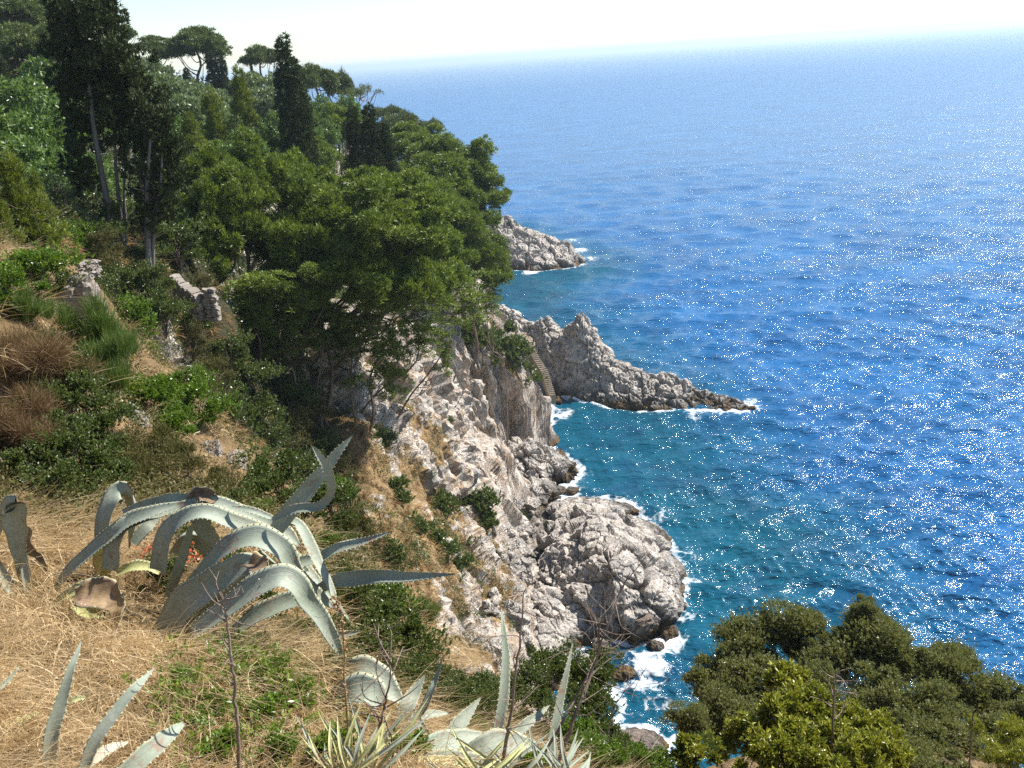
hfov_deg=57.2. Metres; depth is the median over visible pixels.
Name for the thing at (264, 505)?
shrub
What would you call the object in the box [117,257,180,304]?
shrub
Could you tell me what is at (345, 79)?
pine tree
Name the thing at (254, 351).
shrub
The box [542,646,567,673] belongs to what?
boulder
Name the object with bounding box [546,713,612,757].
shrub
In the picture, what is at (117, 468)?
shrub
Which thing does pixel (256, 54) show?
pine tree
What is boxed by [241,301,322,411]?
pine tree
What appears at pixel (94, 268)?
stone wall
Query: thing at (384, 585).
shrub
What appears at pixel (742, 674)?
olive bush
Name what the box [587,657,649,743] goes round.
dry stalk
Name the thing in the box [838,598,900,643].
olive bush
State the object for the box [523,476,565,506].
rock shelf
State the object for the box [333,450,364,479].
shrub
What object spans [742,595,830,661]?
olive bush
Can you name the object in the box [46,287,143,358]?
broom bush
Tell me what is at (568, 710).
dry stalk
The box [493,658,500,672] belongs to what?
boulder
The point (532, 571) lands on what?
boulder
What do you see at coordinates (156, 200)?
cypress tree
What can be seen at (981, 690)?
olive bush
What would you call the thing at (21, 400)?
heather bush
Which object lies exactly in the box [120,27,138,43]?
pine tree
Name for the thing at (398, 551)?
creeping shrub
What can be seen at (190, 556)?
berry cluster
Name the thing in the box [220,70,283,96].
broadleaf tree
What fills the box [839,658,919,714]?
olive bush
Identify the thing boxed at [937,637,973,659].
olive bush
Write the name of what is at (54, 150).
broadleaf tree
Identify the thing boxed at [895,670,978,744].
olive bush
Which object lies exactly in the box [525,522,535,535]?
boulder
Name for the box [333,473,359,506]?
shrub
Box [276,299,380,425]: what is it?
pine tree
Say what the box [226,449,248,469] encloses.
boulder
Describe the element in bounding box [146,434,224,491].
heather bush
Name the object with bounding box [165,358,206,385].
shrub
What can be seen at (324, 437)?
shrub
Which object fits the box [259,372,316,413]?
shrub
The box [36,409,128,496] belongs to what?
shrub
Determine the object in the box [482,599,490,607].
boulder
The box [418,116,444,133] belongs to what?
pine tree
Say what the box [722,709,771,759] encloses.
laurel bush
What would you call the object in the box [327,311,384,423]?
pine tree
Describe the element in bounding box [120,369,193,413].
shrub
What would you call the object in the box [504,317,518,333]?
creeping shrub
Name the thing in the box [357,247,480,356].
pine tree
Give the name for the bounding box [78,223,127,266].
shrub
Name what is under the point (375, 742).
yucca
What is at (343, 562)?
shrub
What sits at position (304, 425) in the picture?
shrub
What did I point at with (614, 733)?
shrub
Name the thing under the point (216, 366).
shrub
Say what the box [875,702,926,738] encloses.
olive bush
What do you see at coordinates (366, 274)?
pine tree
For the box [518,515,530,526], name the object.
boulder
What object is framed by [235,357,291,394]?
shrub
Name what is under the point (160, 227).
shrub
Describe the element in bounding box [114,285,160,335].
shrub
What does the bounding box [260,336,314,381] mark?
shrub
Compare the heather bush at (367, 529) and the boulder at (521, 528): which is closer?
the heather bush at (367, 529)
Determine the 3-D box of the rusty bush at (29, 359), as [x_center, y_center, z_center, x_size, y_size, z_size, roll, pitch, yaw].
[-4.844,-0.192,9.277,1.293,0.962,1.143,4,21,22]
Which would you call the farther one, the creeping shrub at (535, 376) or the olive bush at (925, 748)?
the creeping shrub at (535, 376)
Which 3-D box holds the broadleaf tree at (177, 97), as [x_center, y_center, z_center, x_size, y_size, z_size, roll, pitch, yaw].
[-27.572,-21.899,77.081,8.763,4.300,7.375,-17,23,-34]
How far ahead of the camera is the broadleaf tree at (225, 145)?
58.22 m
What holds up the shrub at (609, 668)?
on the cliff
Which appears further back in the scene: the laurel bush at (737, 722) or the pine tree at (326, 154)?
the pine tree at (326, 154)
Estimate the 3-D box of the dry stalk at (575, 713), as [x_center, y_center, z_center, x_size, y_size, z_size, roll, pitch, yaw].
[0.369,1.143,4.171,0.499,0.995,0.448,-11,20,-19]
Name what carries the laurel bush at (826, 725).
on the cliff
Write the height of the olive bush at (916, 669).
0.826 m
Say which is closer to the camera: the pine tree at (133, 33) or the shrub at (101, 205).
the shrub at (101, 205)
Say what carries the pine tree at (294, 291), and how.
on the cliff
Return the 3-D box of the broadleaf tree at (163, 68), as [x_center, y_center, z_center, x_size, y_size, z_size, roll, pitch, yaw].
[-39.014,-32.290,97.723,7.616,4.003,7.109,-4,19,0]
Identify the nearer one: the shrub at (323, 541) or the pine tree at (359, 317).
the shrub at (323, 541)
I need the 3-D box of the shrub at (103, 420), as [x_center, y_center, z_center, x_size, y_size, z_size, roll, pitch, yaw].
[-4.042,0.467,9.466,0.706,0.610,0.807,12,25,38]
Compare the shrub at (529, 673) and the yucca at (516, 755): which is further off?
the shrub at (529, 673)
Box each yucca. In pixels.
[297,694,436,767]
[421,723,550,767]
[528,723,590,767]
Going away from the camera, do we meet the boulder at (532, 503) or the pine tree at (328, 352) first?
the pine tree at (328, 352)
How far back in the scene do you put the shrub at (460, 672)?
7.56 m
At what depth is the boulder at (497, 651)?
46.27 m
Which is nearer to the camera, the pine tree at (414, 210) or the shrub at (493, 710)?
the shrub at (493, 710)
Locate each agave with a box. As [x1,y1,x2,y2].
[0,494,47,596]
[0,640,184,767]
[48,481,217,627]
[129,434,454,660]
[326,654,447,734]
[406,607,572,767]
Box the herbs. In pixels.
[121,607,424,767]
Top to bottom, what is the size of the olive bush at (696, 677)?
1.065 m
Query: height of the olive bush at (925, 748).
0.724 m
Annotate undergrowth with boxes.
[0,54,503,414]
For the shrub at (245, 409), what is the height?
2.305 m
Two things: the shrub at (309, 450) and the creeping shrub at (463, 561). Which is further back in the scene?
the creeping shrub at (463, 561)
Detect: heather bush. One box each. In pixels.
[0,372,59,416]
[17,324,74,357]
[89,427,149,459]
[109,445,171,493]
[114,404,188,464]
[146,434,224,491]
[185,455,249,493]
[325,498,377,536]
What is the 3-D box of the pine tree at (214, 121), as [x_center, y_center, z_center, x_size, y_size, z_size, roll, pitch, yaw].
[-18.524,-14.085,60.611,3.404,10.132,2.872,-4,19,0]
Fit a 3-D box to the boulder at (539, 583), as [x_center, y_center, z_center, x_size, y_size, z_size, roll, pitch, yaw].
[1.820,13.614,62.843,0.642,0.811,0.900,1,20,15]
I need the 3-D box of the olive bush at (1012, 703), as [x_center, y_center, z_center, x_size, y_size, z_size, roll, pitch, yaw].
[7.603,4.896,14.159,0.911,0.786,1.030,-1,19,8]
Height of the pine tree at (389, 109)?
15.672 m
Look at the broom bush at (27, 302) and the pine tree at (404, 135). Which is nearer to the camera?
the broom bush at (27, 302)
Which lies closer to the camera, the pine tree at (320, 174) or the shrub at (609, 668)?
the shrub at (609, 668)
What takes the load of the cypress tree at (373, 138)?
on the cliff
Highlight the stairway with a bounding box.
[521,336,555,403]
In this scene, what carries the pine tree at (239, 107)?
on the cliff
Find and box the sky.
[83,0,1023,79]
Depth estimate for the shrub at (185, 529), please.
6.58 m
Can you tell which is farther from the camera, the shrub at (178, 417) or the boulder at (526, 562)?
the boulder at (526, 562)
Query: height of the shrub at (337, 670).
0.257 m
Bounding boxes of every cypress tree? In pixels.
[0,47,11,78]
[32,0,172,247]
[113,73,193,266]
[182,67,194,85]
[203,38,220,88]
[215,48,232,94]
[249,59,252,71]
[271,31,319,169]
[286,64,323,166]
[342,104,369,180]
[360,101,390,170]
[377,121,400,173]
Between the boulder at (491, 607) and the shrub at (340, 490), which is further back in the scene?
the boulder at (491, 607)
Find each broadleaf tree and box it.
[0,53,79,114]
[0,92,92,156]
[1,132,113,188]
[1,138,85,186]
[13,94,112,145]
[63,153,144,202]
[126,70,203,97]
[131,56,174,78]
[131,114,212,165]
[147,92,232,124]
[163,93,243,130]
[188,86,234,107]
[191,78,230,98]
[208,125,270,156]
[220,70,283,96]
[239,110,291,208]
[246,83,314,123]
[261,136,282,157]
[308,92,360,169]
[314,117,341,145]
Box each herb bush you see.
[168,663,193,687]
[189,684,229,720]
[195,721,246,767]
[217,645,246,670]
[242,691,288,728]
[251,648,295,687]
[255,721,302,767]
[276,672,318,711]
[296,722,361,767]
[381,727,435,767]
[512,746,551,767]
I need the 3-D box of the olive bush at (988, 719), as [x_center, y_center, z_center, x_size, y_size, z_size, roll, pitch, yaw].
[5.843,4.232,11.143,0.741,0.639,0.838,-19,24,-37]
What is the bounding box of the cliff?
[0,61,1003,767]
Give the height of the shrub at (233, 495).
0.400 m
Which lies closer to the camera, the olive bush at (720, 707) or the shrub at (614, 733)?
the shrub at (614, 733)
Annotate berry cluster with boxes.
[127,536,152,561]
[187,542,201,562]
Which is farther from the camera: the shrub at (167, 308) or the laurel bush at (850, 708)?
the shrub at (167, 308)
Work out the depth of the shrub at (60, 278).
13.31 m
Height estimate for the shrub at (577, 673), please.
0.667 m
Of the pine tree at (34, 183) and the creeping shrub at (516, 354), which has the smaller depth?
the pine tree at (34, 183)
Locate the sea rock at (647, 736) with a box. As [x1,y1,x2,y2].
[618,727,668,767]
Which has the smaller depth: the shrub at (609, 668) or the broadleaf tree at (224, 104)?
the shrub at (609, 668)
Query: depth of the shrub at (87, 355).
9.63 m
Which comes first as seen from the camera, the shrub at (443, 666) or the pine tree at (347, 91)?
the shrub at (443, 666)
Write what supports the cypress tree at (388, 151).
on the cliff
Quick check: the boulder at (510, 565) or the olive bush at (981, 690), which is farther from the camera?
the boulder at (510, 565)
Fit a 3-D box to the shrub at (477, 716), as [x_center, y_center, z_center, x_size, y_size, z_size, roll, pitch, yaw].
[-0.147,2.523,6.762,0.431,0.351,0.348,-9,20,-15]
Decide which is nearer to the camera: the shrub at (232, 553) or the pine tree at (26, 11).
the shrub at (232, 553)
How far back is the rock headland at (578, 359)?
99.74 m
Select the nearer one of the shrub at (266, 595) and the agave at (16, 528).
the agave at (16, 528)
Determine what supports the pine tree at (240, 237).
on the cliff
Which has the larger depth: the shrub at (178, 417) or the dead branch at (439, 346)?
the dead branch at (439, 346)
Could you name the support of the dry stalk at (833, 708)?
on the cliff
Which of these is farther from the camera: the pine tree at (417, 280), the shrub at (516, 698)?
the pine tree at (417, 280)
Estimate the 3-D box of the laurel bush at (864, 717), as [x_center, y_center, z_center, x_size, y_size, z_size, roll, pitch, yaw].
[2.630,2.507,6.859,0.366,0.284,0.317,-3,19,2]
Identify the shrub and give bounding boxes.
[0,240,94,299]
[0,255,52,312]
[0,421,67,485]
[15,396,92,452]
[15,453,104,510]
[26,365,138,426]
[35,268,95,302]
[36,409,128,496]
[55,347,113,394]
[56,218,99,249]
[67,185,140,239]
[76,452,144,490]
[77,217,130,251]
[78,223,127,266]
[80,399,141,446]
[93,269,121,307]
[94,261,144,296]
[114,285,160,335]
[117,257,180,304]
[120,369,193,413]
[123,240,174,277]
[126,197,168,239]
[133,551,185,596]
[134,294,200,338]
[139,208,208,270]
[141,334,163,361]
[152,402,198,441]
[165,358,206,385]
[172,520,222,560]
[174,310,212,335]
[174,365,241,428]
[177,318,220,360]
[189,348,241,399]
[189,547,245,565]
[191,269,220,293]
[199,322,257,370]
[207,371,260,424]
[217,483,256,504]
[226,439,318,496]
[228,305,253,335]
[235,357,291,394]
[236,467,287,504]
[241,317,283,361]
[246,384,291,433]
[250,498,275,514]
[251,556,278,602]
[253,631,274,649]
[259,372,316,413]
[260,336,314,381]
[262,412,295,449]
[265,611,311,655]
[270,473,325,518]
[273,401,319,450]
[293,426,344,457]
[293,442,333,477]
[295,396,343,434]
[299,473,363,528]
[303,644,350,686]
[304,610,355,649]
[313,530,341,549]
[314,557,354,594]
[326,529,363,561]
[328,584,386,625]
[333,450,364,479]
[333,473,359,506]
[339,583,417,654]
[342,612,398,677]
[368,601,460,673]
[369,561,423,608]
[373,423,400,451]
[375,537,411,565]
[387,474,415,503]
[394,645,437,698]
[397,674,418,706]
[407,508,442,537]
[409,635,457,684]
[417,669,470,710]
[426,659,468,694]
[427,486,462,519]
[427,524,461,563]
[437,674,498,730]
[448,414,454,424]
[453,553,474,580]
[454,317,498,349]
[459,482,502,521]
[464,670,499,695]
[465,535,484,546]
[466,714,517,731]
[476,666,532,714]
[478,685,524,727]
[479,505,499,532]
[481,320,520,366]
[497,651,555,708]
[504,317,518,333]
[505,331,536,371]
[506,220,518,226]
[517,685,580,739]
[519,509,530,520]
[520,360,547,386]
[522,644,567,683]
[526,644,537,656]
[543,635,607,709]
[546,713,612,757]
[549,675,625,731]
[571,639,627,703]
[572,724,631,767]
[589,719,646,767]
[619,735,678,767]
[666,725,720,767]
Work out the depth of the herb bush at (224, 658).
4.59 m
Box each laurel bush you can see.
[670,730,723,767]
[700,721,748,767]
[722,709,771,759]
[731,721,789,767]
[736,681,820,734]
[761,658,811,696]
[767,712,830,765]
[780,726,827,767]
[796,738,850,767]
[797,678,837,725]
[813,714,872,751]
[821,724,892,767]
[835,696,861,721]
[847,706,894,733]
[858,719,918,767]
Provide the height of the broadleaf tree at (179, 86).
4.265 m
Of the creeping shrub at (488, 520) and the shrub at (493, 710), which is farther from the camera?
the creeping shrub at (488, 520)
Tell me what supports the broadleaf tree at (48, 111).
on the cliff
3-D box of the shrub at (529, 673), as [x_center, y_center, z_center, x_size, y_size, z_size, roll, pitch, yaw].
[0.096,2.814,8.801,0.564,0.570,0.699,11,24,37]
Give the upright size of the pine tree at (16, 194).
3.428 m
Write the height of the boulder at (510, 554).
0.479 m
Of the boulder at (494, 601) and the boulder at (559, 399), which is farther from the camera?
the boulder at (559, 399)
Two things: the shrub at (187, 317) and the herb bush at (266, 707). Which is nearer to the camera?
the herb bush at (266, 707)
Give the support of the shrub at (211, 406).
on the cliff
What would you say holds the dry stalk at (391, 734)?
on the cliff
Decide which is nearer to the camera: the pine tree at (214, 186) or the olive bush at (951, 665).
the olive bush at (951, 665)
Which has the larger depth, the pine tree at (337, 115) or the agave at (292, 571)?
the pine tree at (337, 115)
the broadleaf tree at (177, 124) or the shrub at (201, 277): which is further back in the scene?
the broadleaf tree at (177, 124)
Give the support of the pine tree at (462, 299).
on the cliff
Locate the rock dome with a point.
(589, 543)
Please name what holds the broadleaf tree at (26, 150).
on the cliff
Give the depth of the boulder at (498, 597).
53.35 m
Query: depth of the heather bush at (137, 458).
9.13 m
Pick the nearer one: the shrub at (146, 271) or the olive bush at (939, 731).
the olive bush at (939, 731)
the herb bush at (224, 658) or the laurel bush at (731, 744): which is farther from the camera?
the laurel bush at (731, 744)
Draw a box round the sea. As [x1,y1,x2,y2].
[199,22,1023,767]
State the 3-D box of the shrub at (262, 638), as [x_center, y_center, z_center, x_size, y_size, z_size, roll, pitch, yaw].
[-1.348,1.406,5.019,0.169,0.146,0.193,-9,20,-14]
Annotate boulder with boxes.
[47,272,110,319]
[127,404,152,428]
[202,439,222,456]
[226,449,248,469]
[450,665,495,692]
[477,663,493,672]
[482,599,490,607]
[484,638,500,648]
[485,646,501,659]
[487,603,494,612]
[488,587,498,596]
[490,595,500,602]
[491,526,497,534]
[491,597,499,606]
[492,608,499,614]
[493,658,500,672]
[496,545,503,553]
[496,611,504,620]
[500,553,508,561]
[502,599,523,612]
[502,608,516,618]
[506,541,515,550]
[507,525,516,537]
[507,551,513,558]
[507,563,518,575]
[512,613,530,625]
[513,496,523,509]
[514,523,526,537]
[514,625,522,634]
[515,537,532,557]
[515,559,520,564]
[517,582,528,602]
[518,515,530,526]
[518,565,522,576]
[519,556,531,566]
[519,574,531,586]
[520,532,528,542]
[522,629,530,635]
[523,496,540,510]
[523,564,538,581]
[523,635,533,646]
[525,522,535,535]
[527,552,536,557]
[528,557,536,564]
[534,581,542,588]
[540,530,548,535]
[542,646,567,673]
[556,396,563,403]
[566,486,578,495]
[591,638,614,655]
[610,665,635,681]
[625,612,657,635]
[647,639,664,650]
[658,623,678,641]
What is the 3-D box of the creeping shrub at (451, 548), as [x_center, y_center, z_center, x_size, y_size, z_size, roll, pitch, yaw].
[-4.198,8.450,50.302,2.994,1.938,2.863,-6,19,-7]
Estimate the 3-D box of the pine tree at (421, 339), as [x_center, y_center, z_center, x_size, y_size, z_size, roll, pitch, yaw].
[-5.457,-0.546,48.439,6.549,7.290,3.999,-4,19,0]
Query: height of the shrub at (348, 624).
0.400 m
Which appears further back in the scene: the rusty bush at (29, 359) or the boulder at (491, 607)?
the boulder at (491, 607)
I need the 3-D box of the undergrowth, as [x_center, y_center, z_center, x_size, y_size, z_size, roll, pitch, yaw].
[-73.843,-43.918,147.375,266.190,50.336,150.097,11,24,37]
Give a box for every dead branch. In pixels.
[429,331,457,370]
[440,342,464,398]
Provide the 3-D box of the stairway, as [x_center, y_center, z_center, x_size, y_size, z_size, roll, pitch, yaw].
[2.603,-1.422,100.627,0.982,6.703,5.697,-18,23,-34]
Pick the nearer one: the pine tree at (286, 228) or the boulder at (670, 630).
the pine tree at (286, 228)
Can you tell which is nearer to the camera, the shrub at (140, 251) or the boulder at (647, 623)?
the shrub at (140, 251)
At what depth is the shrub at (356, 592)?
7.53 m
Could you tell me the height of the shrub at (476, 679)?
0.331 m
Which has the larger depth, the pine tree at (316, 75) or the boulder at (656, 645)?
the pine tree at (316, 75)
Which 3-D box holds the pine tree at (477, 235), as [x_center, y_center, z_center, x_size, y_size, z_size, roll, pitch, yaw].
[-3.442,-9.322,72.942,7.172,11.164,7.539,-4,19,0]
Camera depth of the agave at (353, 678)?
4.74 m
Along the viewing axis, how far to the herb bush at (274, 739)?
3.89 m
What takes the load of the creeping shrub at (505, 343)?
on the cliff
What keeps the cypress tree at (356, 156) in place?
on the cliff
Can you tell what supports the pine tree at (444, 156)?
on the cliff
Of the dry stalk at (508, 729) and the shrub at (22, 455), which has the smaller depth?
the dry stalk at (508, 729)
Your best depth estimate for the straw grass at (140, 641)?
4.56 m
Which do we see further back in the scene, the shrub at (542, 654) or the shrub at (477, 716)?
the shrub at (542, 654)
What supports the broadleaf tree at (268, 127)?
on the cliff
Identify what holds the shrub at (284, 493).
on the cliff
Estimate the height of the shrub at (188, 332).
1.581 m
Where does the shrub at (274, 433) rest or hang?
on the cliff
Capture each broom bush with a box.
[0,284,58,322]
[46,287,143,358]
[73,324,144,395]
[409,595,441,630]
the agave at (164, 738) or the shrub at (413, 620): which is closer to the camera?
the agave at (164, 738)
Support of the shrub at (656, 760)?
on the cliff
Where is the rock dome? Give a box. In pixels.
[536,496,687,646]
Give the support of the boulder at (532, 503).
on the cliff
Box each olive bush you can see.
[657,697,710,741]
[680,649,751,700]
[698,676,761,742]
[705,648,796,717]
[709,607,783,663]
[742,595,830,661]
[774,654,846,719]
[789,604,828,627]
[790,624,863,694]
[823,612,916,673]
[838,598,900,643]
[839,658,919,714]
[850,593,880,619]
[863,724,944,767]
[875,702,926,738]
[878,643,942,688]
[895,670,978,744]
[905,714,992,763]
[906,744,973,767]
[921,635,984,701]
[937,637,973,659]
[950,664,1022,720]
[975,707,1023,762]
[987,678,1023,724]
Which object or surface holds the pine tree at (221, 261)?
on the cliff
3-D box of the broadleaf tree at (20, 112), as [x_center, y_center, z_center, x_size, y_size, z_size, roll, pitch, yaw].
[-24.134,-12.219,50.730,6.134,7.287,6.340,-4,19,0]
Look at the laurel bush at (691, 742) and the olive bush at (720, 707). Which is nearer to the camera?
the laurel bush at (691, 742)
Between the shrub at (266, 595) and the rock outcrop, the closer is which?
the shrub at (266, 595)
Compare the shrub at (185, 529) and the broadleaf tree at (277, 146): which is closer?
the shrub at (185, 529)
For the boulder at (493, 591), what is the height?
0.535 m
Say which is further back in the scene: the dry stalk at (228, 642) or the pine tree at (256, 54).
the pine tree at (256, 54)
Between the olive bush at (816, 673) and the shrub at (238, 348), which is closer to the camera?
the olive bush at (816, 673)
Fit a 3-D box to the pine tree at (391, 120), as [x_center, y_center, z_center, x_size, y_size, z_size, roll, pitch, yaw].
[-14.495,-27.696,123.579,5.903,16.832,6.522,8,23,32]
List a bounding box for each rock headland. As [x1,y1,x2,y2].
[486,215,585,270]
[494,304,749,410]
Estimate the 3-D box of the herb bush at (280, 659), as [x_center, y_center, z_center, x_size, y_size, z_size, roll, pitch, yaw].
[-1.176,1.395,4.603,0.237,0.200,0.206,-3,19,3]
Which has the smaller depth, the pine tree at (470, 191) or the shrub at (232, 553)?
the shrub at (232, 553)
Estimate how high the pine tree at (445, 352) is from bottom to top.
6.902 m
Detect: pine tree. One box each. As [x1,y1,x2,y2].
[0,0,47,71]
[0,17,34,73]
[0,20,64,76]
[0,20,74,70]
[0,147,73,247]
[0,198,42,250]
[17,170,77,250]
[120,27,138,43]
[132,34,168,64]
[142,24,232,82]
[158,205,236,278]
[163,137,270,238]
[166,206,245,256]
[179,110,207,180]
[197,84,236,160]
[207,196,289,281]
[213,125,306,282]
[218,268,295,362]
[228,63,275,157]
[231,241,343,402]
[236,43,280,78]
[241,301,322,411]
[250,144,336,270]
[252,169,348,320]
[257,239,403,360]
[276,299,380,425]
[281,300,351,410]
[285,163,465,321]
[302,61,339,160]
[311,252,461,395]
[313,134,352,172]
[314,101,367,175]
[323,65,355,158]
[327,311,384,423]
[334,82,383,146]
[338,298,427,432]
[352,222,464,334]
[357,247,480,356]
[360,301,461,413]
[367,120,447,161]
[375,103,403,118]
[379,108,422,149]
[389,267,497,387]
[394,131,505,293]
[397,328,456,419]
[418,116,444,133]
[439,195,512,324]
[449,178,509,352]
[451,176,513,303]
[465,255,514,374]
[471,281,511,446]
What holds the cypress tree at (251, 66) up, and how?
on the cliff
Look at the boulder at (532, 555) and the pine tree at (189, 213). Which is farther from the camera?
the boulder at (532, 555)
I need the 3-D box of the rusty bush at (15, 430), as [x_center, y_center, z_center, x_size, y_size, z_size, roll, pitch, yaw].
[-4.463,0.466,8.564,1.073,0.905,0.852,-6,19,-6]
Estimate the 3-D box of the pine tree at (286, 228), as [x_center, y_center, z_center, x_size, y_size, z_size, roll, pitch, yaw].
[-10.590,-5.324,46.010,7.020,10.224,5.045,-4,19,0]
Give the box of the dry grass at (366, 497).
[0,183,523,671]
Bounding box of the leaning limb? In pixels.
[281,304,383,357]
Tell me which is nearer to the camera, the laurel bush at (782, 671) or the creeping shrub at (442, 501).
the laurel bush at (782, 671)
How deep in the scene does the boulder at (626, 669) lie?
55.33 m
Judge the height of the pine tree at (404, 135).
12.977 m
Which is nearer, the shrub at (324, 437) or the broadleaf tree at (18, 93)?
the shrub at (324, 437)
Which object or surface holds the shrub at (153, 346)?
on the cliff
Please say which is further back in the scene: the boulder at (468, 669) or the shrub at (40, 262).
the shrub at (40, 262)
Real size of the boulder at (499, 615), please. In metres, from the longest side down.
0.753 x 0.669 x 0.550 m
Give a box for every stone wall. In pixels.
[76,259,102,277]
[170,274,206,320]
[201,287,221,321]
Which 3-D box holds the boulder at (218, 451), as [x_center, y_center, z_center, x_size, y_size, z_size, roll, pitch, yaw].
[-3.642,0.843,11.334,0.258,0.306,0.301,11,24,37]
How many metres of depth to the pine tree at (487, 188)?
77.59 m
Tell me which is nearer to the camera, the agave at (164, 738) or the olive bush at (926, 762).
the agave at (164, 738)
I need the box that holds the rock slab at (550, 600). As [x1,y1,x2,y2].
[528,585,586,655]
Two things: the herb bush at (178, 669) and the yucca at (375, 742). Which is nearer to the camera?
the yucca at (375, 742)
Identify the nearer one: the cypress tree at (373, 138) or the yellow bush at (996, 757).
the yellow bush at (996, 757)
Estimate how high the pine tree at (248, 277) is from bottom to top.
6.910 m
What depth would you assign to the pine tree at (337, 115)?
84.13 m
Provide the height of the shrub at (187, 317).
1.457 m
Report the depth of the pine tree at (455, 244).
50.69 m
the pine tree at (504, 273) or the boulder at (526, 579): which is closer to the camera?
the boulder at (526, 579)
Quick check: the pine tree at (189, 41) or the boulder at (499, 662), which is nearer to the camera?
the boulder at (499, 662)
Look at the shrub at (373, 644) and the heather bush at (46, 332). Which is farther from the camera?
the heather bush at (46, 332)
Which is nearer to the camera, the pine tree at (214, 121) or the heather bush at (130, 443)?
the heather bush at (130, 443)
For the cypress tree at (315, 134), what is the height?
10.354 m
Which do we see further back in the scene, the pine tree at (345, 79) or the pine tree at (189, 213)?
the pine tree at (345, 79)
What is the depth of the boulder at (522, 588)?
58.39 m
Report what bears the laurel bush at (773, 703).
on the cliff
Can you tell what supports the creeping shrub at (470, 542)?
on the cliff
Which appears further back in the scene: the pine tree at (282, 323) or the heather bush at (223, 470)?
the pine tree at (282, 323)
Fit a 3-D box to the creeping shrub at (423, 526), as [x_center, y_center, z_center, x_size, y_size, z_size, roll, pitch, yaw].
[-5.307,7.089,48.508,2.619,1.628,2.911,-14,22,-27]
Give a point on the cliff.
(480, 453)
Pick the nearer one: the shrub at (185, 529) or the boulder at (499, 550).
the shrub at (185, 529)
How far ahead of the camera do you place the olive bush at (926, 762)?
8.85 m
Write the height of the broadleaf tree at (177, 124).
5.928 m
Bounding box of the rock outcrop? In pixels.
[504,436,577,485]
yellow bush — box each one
[964,712,988,738]
[978,731,1023,767]
[991,710,1023,749]
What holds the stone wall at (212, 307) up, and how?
on the cliff
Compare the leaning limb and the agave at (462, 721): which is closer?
the agave at (462, 721)
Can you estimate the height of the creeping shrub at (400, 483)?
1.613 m
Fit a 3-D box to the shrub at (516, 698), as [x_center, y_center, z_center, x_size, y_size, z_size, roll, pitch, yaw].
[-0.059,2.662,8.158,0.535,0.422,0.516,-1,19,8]
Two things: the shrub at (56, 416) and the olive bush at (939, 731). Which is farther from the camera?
the olive bush at (939, 731)
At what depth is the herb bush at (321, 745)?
3.94 m
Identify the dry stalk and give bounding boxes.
[201,569,262,767]
[327,592,351,732]
[335,622,419,729]
[377,706,401,767]
[482,585,551,767]
[533,605,631,767]
[546,535,664,760]
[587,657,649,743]
[810,668,857,754]
[962,712,973,767]
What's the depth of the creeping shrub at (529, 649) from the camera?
53.97 m
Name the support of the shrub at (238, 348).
on the cliff
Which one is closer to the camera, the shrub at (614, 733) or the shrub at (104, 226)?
the shrub at (614, 733)
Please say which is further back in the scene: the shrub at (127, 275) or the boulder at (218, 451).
the shrub at (127, 275)
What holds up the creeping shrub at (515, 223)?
on the rock headland at (531, 249)
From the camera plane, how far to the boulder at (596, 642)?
57.34 m
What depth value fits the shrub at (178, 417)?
10.63 m
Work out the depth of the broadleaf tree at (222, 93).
87.44 m
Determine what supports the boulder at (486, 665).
on the cliff
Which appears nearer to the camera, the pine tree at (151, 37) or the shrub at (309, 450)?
the shrub at (309, 450)
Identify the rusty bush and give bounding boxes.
[0,317,86,390]
[0,373,69,426]
[0,400,75,453]
[25,347,106,395]
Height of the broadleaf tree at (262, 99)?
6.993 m
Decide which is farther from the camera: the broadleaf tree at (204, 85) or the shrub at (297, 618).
the broadleaf tree at (204, 85)
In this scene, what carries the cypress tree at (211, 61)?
on the cliff
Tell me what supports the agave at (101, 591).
on the cliff
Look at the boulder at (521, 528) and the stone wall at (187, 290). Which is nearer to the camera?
the stone wall at (187, 290)
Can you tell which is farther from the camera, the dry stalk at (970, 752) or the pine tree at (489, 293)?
the pine tree at (489, 293)
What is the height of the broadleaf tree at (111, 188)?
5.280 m
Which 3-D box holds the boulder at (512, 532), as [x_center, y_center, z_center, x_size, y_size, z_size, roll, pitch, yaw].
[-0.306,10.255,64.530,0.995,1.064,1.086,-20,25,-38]
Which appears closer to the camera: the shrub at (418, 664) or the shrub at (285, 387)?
the shrub at (418, 664)
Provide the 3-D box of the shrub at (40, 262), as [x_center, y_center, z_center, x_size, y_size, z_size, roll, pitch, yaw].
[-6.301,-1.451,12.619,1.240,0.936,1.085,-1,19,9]
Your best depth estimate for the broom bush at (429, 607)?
9.74 m
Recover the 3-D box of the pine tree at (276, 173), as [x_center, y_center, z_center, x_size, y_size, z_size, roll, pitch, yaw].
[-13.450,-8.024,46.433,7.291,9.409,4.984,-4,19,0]
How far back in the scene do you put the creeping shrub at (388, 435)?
51.37 m
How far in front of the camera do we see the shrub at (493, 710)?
7.16 m
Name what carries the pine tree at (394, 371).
on the cliff
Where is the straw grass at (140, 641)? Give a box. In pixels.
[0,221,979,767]
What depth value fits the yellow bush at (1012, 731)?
5.69 m

